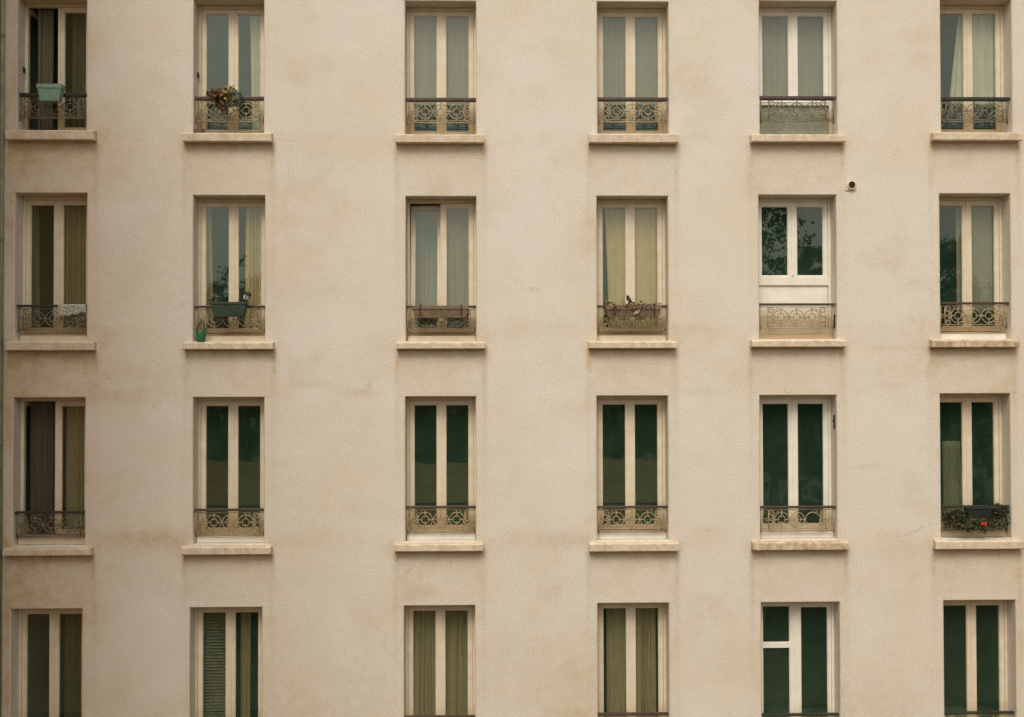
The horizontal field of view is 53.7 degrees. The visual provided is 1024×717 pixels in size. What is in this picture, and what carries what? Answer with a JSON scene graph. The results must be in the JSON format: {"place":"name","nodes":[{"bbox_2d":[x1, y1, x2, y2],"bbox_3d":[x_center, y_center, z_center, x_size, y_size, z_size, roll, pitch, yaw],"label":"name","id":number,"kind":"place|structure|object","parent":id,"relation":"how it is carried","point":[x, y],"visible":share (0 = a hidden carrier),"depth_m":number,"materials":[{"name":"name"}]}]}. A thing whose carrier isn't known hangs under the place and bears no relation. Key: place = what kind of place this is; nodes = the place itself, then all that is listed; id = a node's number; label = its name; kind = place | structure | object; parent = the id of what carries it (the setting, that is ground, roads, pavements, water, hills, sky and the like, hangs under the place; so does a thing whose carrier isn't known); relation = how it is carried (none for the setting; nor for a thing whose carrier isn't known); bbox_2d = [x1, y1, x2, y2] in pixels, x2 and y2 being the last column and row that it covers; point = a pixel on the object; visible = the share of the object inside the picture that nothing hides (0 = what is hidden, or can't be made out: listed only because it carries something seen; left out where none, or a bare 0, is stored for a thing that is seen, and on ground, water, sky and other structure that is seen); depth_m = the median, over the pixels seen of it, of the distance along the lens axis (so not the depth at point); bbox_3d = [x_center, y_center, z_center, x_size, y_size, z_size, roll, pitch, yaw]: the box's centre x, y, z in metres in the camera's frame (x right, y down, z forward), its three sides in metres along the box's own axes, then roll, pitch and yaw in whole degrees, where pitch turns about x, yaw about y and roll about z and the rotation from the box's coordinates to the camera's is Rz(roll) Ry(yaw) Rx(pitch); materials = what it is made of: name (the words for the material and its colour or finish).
{"place":"outdoors","nodes":[
{"label":"outdoors","id":0,"kind":"place"},
{"bbox_2d":[194,129,205,132],"bbox_3d":[-4.933,-3.585,15.986,0.160,0.066,0.110,0,-1,-1],"label":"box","id":1,"kind":"object","parent":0,"point":[200,130],"visible":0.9,"depth_m":15.94,"materials":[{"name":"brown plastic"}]},
{"label":"ground","id":2,"kind":"structure","parent":0,"visible":0},
{"bbox_2d":[1,0,1023,716],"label":"apartment building","id":3,"kind":"structure","parent":2,"relation":"on","point":[335,468],"depth_m":16.05,"materials":[{"name":"beige paint"}]},
{"bbox_2d":[0,0,4,716],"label":"downpipe","id":4,"kind":"object","parent":3,"relation":"attached to","point":[2,19],"visible":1,"depth_m":15.79,"materials":[{"name":"metal"}]},
{"bbox_2d":[32,206,40,326],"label":"curtain","id":5,"kind":"object","parent":3,"relation":"hanging from","point":[35,260],"visible":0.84,"depth_m":16.24,"materials":[{"name":"grey fabric"}]},
{"bbox_2d":[30,401,56,534],"bbox_3d":[-7.500,1.767,16.195,0.413,2.353,0.074,0,-1,-1],"label":"curtain","id":6,"kind":"object","parent":3,"relation":"hanging from","point":[42,474],"visible":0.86,"depth_m":16.19,"materials":[{"name":"brown fabric"}]},
{"bbox_2d":[38,9,53,129],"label":"curtain","id":7,"kind":"object","parent":3,"relation":"hanging from","point":[45,41],"visible":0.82,"depth_m":16.29,"materials":[{"name":"grey fabric"}]},
{"bbox_2d":[18,609,82,716],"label":"window","id":8,"kind":"structure","parent":3,"relation":"in","point":[54,614],"depth_m":16.06,"materials":[{"name":"beige paint"}]},
{"bbox_2d":[36,84,65,102],"bbox_3d":[-7.245,-4.166,15.888,0.390,0.260,0.165,0,-1,-1],"label":"planter","id":9,"kind":"object","parent":3,"relation":"hanging from","point":[50,93],"visible":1,"depth_m":15.82,"materials":[{"name":"teal plastic"}]},
{"bbox_2d":[18,398,85,544],"bbox_3d":[-7.264,1.782,16.292,1.127,2.318,0.633,0,-1,-1],"label":"window","id":10,"kind":"structure","parent":3,"relation":"in","point":[61,402],"depth_m":16.10,"materials":[{"name":"beige paint"}]},
{"bbox_2d":[20,196,86,340],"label":"window","id":11,"kind":"structure","parent":3,"relation":"in","point":[59,203],"depth_m":16.15,"materials":[{"name":"beige paint"}]},
{"bbox_2d":[25,3,86,129],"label":"window","id":12,"kind":"structure","parent":3,"relation":"in","point":[63,8],"depth_m":16.21,"materials":[{"name":"beige paint"}]},
{"bbox_2d":[58,304,86,315],"bbox_3d":[-6.929,-0.760,15.956,0.436,0.195,0.087,0,-1,-1],"label":"lace cloth","id":13,"kind":"object","parent":3,"relation":"hanging from","point":[66,307],"visible":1,"depth_m":15.92,"materials":[{"name":"white fabric"}]},
{"bbox_2d":[64,614,81,716],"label":"curtain","id":14,"kind":"object","parent":3,"relation":"hanging from","point":[72,664],"visible":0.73,"depth_m":16.16,"materials":[{"name":"brown fabric"}]},
{"bbox_2d":[64,206,85,326],"bbox_3d":[-7.020,-1.448,16.251,0.422,2.354,0.077,0,-1,-1],"label":"curtain","id":15,"kind":"object","parent":3,"relation":"hanging from","point":[75,254],"visible":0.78,"depth_m":16.25,"materials":[{"name":"brown fabric"}]},
{"bbox_2d":[66,406,84,528],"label":"curtain","id":16,"kind":"object","parent":3,"relation":"hanging from","point":[75,442],"visible":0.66,"depth_m":16.20,"materials":[{"name":"beige fabric"}]},
{"bbox_2d":[72,13,85,126],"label":"curtain","id":17,"kind":"object","parent":3,"relation":"hanging from","point":[79,58],"visible":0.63,"depth_m":16.30,"materials":[{"name":"brown fabric"}]},
{"bbox_2d":[196,319,209,340],"bbox_3d":[-4.861,-0.451,15.882,0.217,0.355,0.142,0,-1,20],"label":"watering can","id":18,"kind":"object","parent":3,"relation":"on","point":[200,335],"visible":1,"depth_m":15.85,"materials":[{"name":"green plastic"}]},
{"bbox_2d":[207,208,213,327],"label":"curtain","id":19,"kind":"object","parent":3,"relation":"hanging from","point":[209,259],"visible":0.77,"depth_m":16.29,"materials":[{"name":"beige fabric"}]},
{"bbox_2d":[204,612,225,716],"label":"slatted blind","id":20,"kind":"object","parent":3,"relation":"hanging from","point":[214,682],"visible":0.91,"depth_m":16.23,"materials":[{"name":"plastic"}]},
{"bbox_2d":[195,607,261,716],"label":"window","id":21,"kind":"structure","parent":3,"relation":"in","point":[230,711],"depth_m":16.12,"materials":[{"name":"beige paint"}]},
{"bbox_2d":[209,302,248,316],"bbox_3d":[-4.446,-0.770,15.896,0.580,0.230,0.165,0,-1,-1],"label":"planter","id":22,"kind":"object","parent":3,"relation":"attached to","point":[229,309],"visible":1,"depth_m":15.83,"materials":[{"name":"green plastic"}]},
{"bbox_2d":[209,295,218,301],"bbox_3d":[-4.684,-0.933,15.893,0.157,0.161,0.120,0,-1,-30],"label":"seedling clump","id":23,"kind":"object","parent":22,"relation":"in","point":[213,298],"visible":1,"depth_m":15.88,"materials":[{"name":"green plant"}]},
{"bbox_2d":[242,291,251,301],"bbox_3d":[-4.171,-0.902,15.895,0.151,0.304,0.125,0,-1,-1],"label":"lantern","id":24,"kind":"object","parent":22,"relation":"in","point":[246,296],"visible":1,"depth_m":15.87,"materials":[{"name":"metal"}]},
{"bbox_2d":[196,397,263,542],"bbox_3d":[-4.460,1.767,16.135,1.107,2.302,0.200,0,-1,-1],"label":"window","id":25,"kind":"structure","parent":3,"relation":"in","point":[233,403],"depth_m":16.17,"materials":[{"name":"beige paint"}]},
{"bbox_2d":[198,5,263,132],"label":"window","id":26,"kind":"structure","parent":3,"relation":"in","point":[234,12],"depth_m":16.27,"materials":[{"name":"beige paint"}]},
{"bbox_2d":[198,199,264,340],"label":"window","id":27,"kind":"structure","parent":3,"relation":"in","point":[233,205],"depth_m":16.21,"materials":[{"name":"beige paint"}]},
{"bbox_2d":[223,91,241,106],"bbox_3d":[-4.409,-4.089,15.952,0.260,0.210,0.155,0,-1,-1],"label":"planter","id":28,"kind":"object","parent":3,"relation":"attached to","point":[237,95],"visible":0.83,"depth_m":15.90,"materials":[{"name":"green plastic"}]},
{"bbox_2d":[205,85,238,115],"bbox_3d":[-4.548,-4.055,15.887,0.550,0.496,0.225,0,-1,-1],"label":"potted plant","id":29,"kind":"object","parent":28,"relation":"in","point":[218,96],"visible":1,"depth_m":15.86,"materials":[{"name":"red plant"}]},
{"bbox_2d":[241,612,250,716],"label":"curtain","id":30,"kind":"object","parent":3,"relation":"hanging from","point":[245,656],"visible":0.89,"depth_m":16.21,"materials":[{"name":"green fabric"}]},
{"bbox_2d":[245,208,260,327],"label":"curtain","id":31,"kind":"object","parent":3,"relation":"hanging from","point":[253,257],"visible":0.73,"depth_m":16.30,"materials":[{"name":"yellow fabric"}]},
{"bbox_2d":[250,16,259,129],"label":"curtain","id":32,"kind":"object","parent":3,"relation":"hanging from","point":[255,51],"visible":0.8,"depth_m":16.36,"materials":[{"name":"white fabric"}]},
{"bbox_2d":[412,204,440,304],"bbox_3d":[-1.389,-1.654,16.620,0.491,1.866,0.042,0,-1,-1],"label":"net curtain","id":33,"kind":"object","parent":3,"relation":"hanging from","point":[426,259],"visible":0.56,"depth_m":16.62,"materials":[{"name":"white fabric"}]},
{"bbox_2d":[413,606,440,714],"bbox_3d":[-1.376,5.020,16.272,0.462,2.300,0.074,0,-1,-1],"label":"curtain","id":34,"kind":"object","parent":3,"relation":"hanging from","point":[424,665],"visible":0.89,"depth_m":16.27,"materials":[{"name":"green fabric"}]},
{"bbox_2d":[405,605,474,714],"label":"window","id":35,"kind":"structure","parent":3,"relation":"in","point":[440,612],"depth_m":16.19,"materials":[{"name":"beige paint"}]},
{"bbox_2d":[412,303,468,317],"bbox_3d":[-1.127,-0.756,15.991,0.885,0.236,0.246,0,-1,-1],"label":"planter","id":36,"kind":"object","parent":3,"relation":"hanging from","point":[442,311],"visible":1,"depth_m":15.89,"materials":[{"name":"brown plastic"}]},
{"bbox_2d":[414,17,468,109],"bbox_3d":[-1.145,-4.873,16.427,1.002,1.663,0.040,0,-1,-1],"label":"net curtain","id":37,"kind":"object","parent":3,"relation":"hanging from","point":[457,69],"visible":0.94,"depth_m":16.43,"materials":[{"name":"white fabric"}]},
{"bbox_2d":[407,7,475,134],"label":"window","id":38,"kind":"structure","parent":3,"relation":"in","point":[440,13],"depth_m":16.33,"materials":[{"name":"beige paint"}]},
{"bbox_2d":[407,200,475,340],"bbox_3d":[-1.130,-1.415,16.324,1.111,2.291,0.342,0,-1,-1],"label":"window","id":39,"kind":"structure","parent":3,"relation":"in","point":[441,210],"depth_m":16.29,"materials":[{"name":"beige paint"}]},
{"bbox_2d":[407,397,475,539],"bbox_3d":[-1.132,1.749,16.205,1.109,2.279,0.200,0,-1,-1],"label":"window","id":40,"kind":"structure","parent":3,"relation":"in","point":[441,414],"depth_m":16.23,"materials":[{"name":"beige paint"}]},
{"bbox_2d":[446,610,467,714],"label":"curtain","id":41,"kind":"object","parent":3,"relation":"hanging from","point":[456,662],"visible":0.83,"depth_m":16.29,"materials":[{"name":"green fabric"}]},
{"bbox_2d":[447,209,468,313],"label":"net curtain","id":42,"kind":"object","parent":3,"relation":"hanging from","point":[457,256],"visible":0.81,"depth_m":16.39,"materials":[{"name":"white fabric"}]},
{"bbox_2d":[605,209,624,327],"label":"curtain","id":43,"kind":"object","parent":3,"relation":"hanging from","point":[615,234],"visible":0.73,"depth_m":16.44,"materials":[{"name":"yellow fabric"}]},
{"bbox_2d":[606,608,625,711],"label":"curtain","id":44,"kind":"object","parent":3,"relation":"hanging from","point":[615,659],"visible":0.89,"depth_m":16.34,"materials":[{"name":"beige fabric"}]},
{"bbox_2d":[603,18,657,108],"bbox_3d":[1.910,-4.890,16.492,1.000,1.648,0.043,0,-1,-1],"label":"net curtain","id":45,"kind":"object","parent":3,"relation":"hanging from","point":[646,84],"visible":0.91,"depth_m":16.49,"materials":[{"name":"white fabric"}]},
{"bbox_2d":[597,8,665,133],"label":"window","id":46,"kind":"structure","parent":3,"relation":"in","point":[629,14],"depth_m":16.40,"materials":[{"name":"beige paint"}]},
{"bbox_2d":[597,603,665,716],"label":"window","id":47,"kind":"structure","parent":3,"relation":"in","point":[630,608],"depth_m":16.26,"materials":[{"name":"beige paint"}]},
{"bbox_2d":[597,199,666,340],"bbox_3d":[1.912,-1.429,16.317,1.133,2.295,0.200,0,-1,-1],"label":"window","id":48,"kind":"structure","parent":3,"relation":"in","point":[629,205],"depth_m":16.35,"materials":[{"name":"beige paint"}]},
{"bbox_2d":[597,396,666,538],"bbox_3d":[1.907,1.743,16.269,1.131,2.287,0.200,0,-1,-1],"label":"window","id":49,"kind":"structure","parent":3,"relation":"in","point":[659,400],"depth_m":16.30,"materials":[{"name":"beige paint"}]},
{"bbox_2d":[605,304,660,316],"bbox_3d":[1.915,-0.766,16.056,0.870,0.218,0.246,0,-1,-1],"label":"planter","id":50,"kind":"object","parent":3,"relation":"hanging from","point":[654,311],"visible":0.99,"depth_m":15.96,"materials":[{"name":"brown plastic"}]},
{"bbox_2d":[605,295,660,310],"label":"withered plants","id":51,"kind":"object","parent":50,"relation":"in","point":[630,302],"visible":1,"depth_m":16.00,"materials":[{"name":"red plant"}]},
{"bbox_2d":[635,209,656,326],"bbox_3d":[2.160,-1.442,16.442,0.481,2.330,0.038,0,-1,-1],"label":"curtain","id":52,"kind":"object","parent":3,"relation":"hanging from","point":[645,255],"visible":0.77,"depth_m":16.45,"materials":[{"name":"yellow fabric"}]},
{"bbox_2d":[636,608,655,715],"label":"curtain","id":53,"kind":"object","parent":3,"relation":"hanging from","point":[645,659],"visible":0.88,"depth_m":16.35,"materials":[{"name":"beige fabric"}]},
{"bbox_2d":[762,17,822,95],"bbox_3d":[4.567,-4.907,16.548,1.121,1.679,0.041,0,-1,-1],"label":"net curtain","id":54,"kind":"object","parent":3,"relation":"hanging from","point":[774,59],"visible":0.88,"depth_m":16.55,"materials":[{"name":"white fabric"}]},
{"bbox_2d":[759,7,831,134],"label":"window","id":55,"kind":"structure","parent":3,"relation":"in","point":[766,127],"depth_m":16.46,"materials":[{"name":"white paint"}]},
{"bbox_2d":[758,198,832,338],"bbox_3d":[4.553,-1.456,16.383,1.242,2.297,0.180,0,-1,-1],"label":"window","id":56,"kind":"structure","parent":3,"relation":"in","point":[791,287],"depth_m":16.40,"materials":[{"name":"white paint"}]},
{"bbox_2d":[759,395,833,537],"bbox_3d":[4.552,1.735,16.325,1.228,2.288,0.200,0,-1,-1],"label":"window","id":57,"kind":"structure","parent":3,"relation":"in","point":[792,401],"depth_m":16.36,"materials":[{"name":"white paint"}]},
{"bbox_2d":[761,602,834,716],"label":"window","id":58,"kind":"structure","parent":3,"relation":"in","point":[794,608],"depth_m":16.31,"materials":[{"name":"white paint"}]},
{"bbox_2d":[943,441,961,521],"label":"curtain","id":59,"kind":"object","parent":3,"relation":"hanging from","point":[952,481],"visible":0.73,"depth_m":16.50,"materials":[{"name":"green fabric"}]},
{"bbox_2d":[949,15,962,107],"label":"curtain","id":60,"kind":"object","parent":3,"relation":"hanging from","point":[956,86],"visible":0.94,"depth_m":16.60,"materials":[{"name":"white fabric"}]},
{"bbox_2d":[941,507,972,528],"bbox_3d":[7.074,2.543,16.091,0.478,0.366,0.184,0,-1,8],"label":"trailing plant","id":61,"kind":"object","parent":3,"relation":"attached to","point":[958,515],"visible":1,"depth_m":16.07,"materials":[{"name":"green plant"}]},
{"bbox_2d":[956,206,961,311],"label":"net curtain","id":62,"kind":"object","parent":3,"relation":"hanging from","point":[958,239],"visible":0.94,"depth_m":16.56,"materials":[{"name":"white fabric"}]},
{"bbox_2d":[940,5,1003,132],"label":"window","id":63,"kind":"structure","parent":3,"relation":"in","point":[966,11],"depth_m":16.52,"materials":[{"name":"beige paint"}]},
{"bbox_2d":[939,197,1005,338],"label":"window","id":64,"kind":"structure","parent":3,"relation":"in","point":[965,203],"depth_m":16.47,"materials":[{"name":"beige paint"}]},
{"bbox_2d":[940,394,1005,536],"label":"window","id":65,"kind":"structure","parent":3,"relation":"in","point":[966,400],"depth_m":16.42,"materials":[{"name":"beige paint"}]},
{"bbox_2d":[943,600,1007,716],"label":"window","id":66,"kind":"structure","parent":3,"relation":"in","point":[970,605],"depth_m":16.38,"materials":[{"name":"beige paint"}]},
{"bbox_2d":[962,506,993,518],"bbox_3d":[7.420,2.453,16.097,0.440,0.195,0.165,0,-1,-1],"label":"planter","id":67,"kind":"object","parent":3,"relation":"attached to","point":[979,512],"visible":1,"depth_m":16.03,"materials":[{"name":"plastic"}]},
{"bbox_2d":[952,518,996,533],"bbox_3d":[7.329,2.656,16.014,0.720,0.257,0.170,0,-1,-1],"label":"geranium","id":68,"kind":"object","parent":67,"relation":"in","point":[980,525],"visible":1,"depth_m":16.02,"materials":[{"name":"green plant"}]},
{"bbox_2d":[971,206,993,311],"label":"net curtain","id":69,"kind":"object","parent":3,"relation":"hanging from","point":[982,248],"visible":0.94,"depth_m":16.57,"materials":[{"name":"white fabric"}]},
{"bbox_2d":[972,15,994,107],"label":"curtain","id":70,"kind":"object","parent":3,"relation":"hanging from","point":[983,52],"visible":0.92,"depth_m":16.61,"materials":[{"name":"white fabric"}]},
{"bbox_2d":[988,503,1010,531],"bbox_3d":[7.754,2.528,16.105,0.381,0.464,0.189,0,-1,-1],"label":"bushy plant","id":71,"kind":"object","parent":3,"relation":"attached to","point":[1001,512],"visible":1,"depth_m":16.08,"materials":[{"name":"green plant"}]}
]}

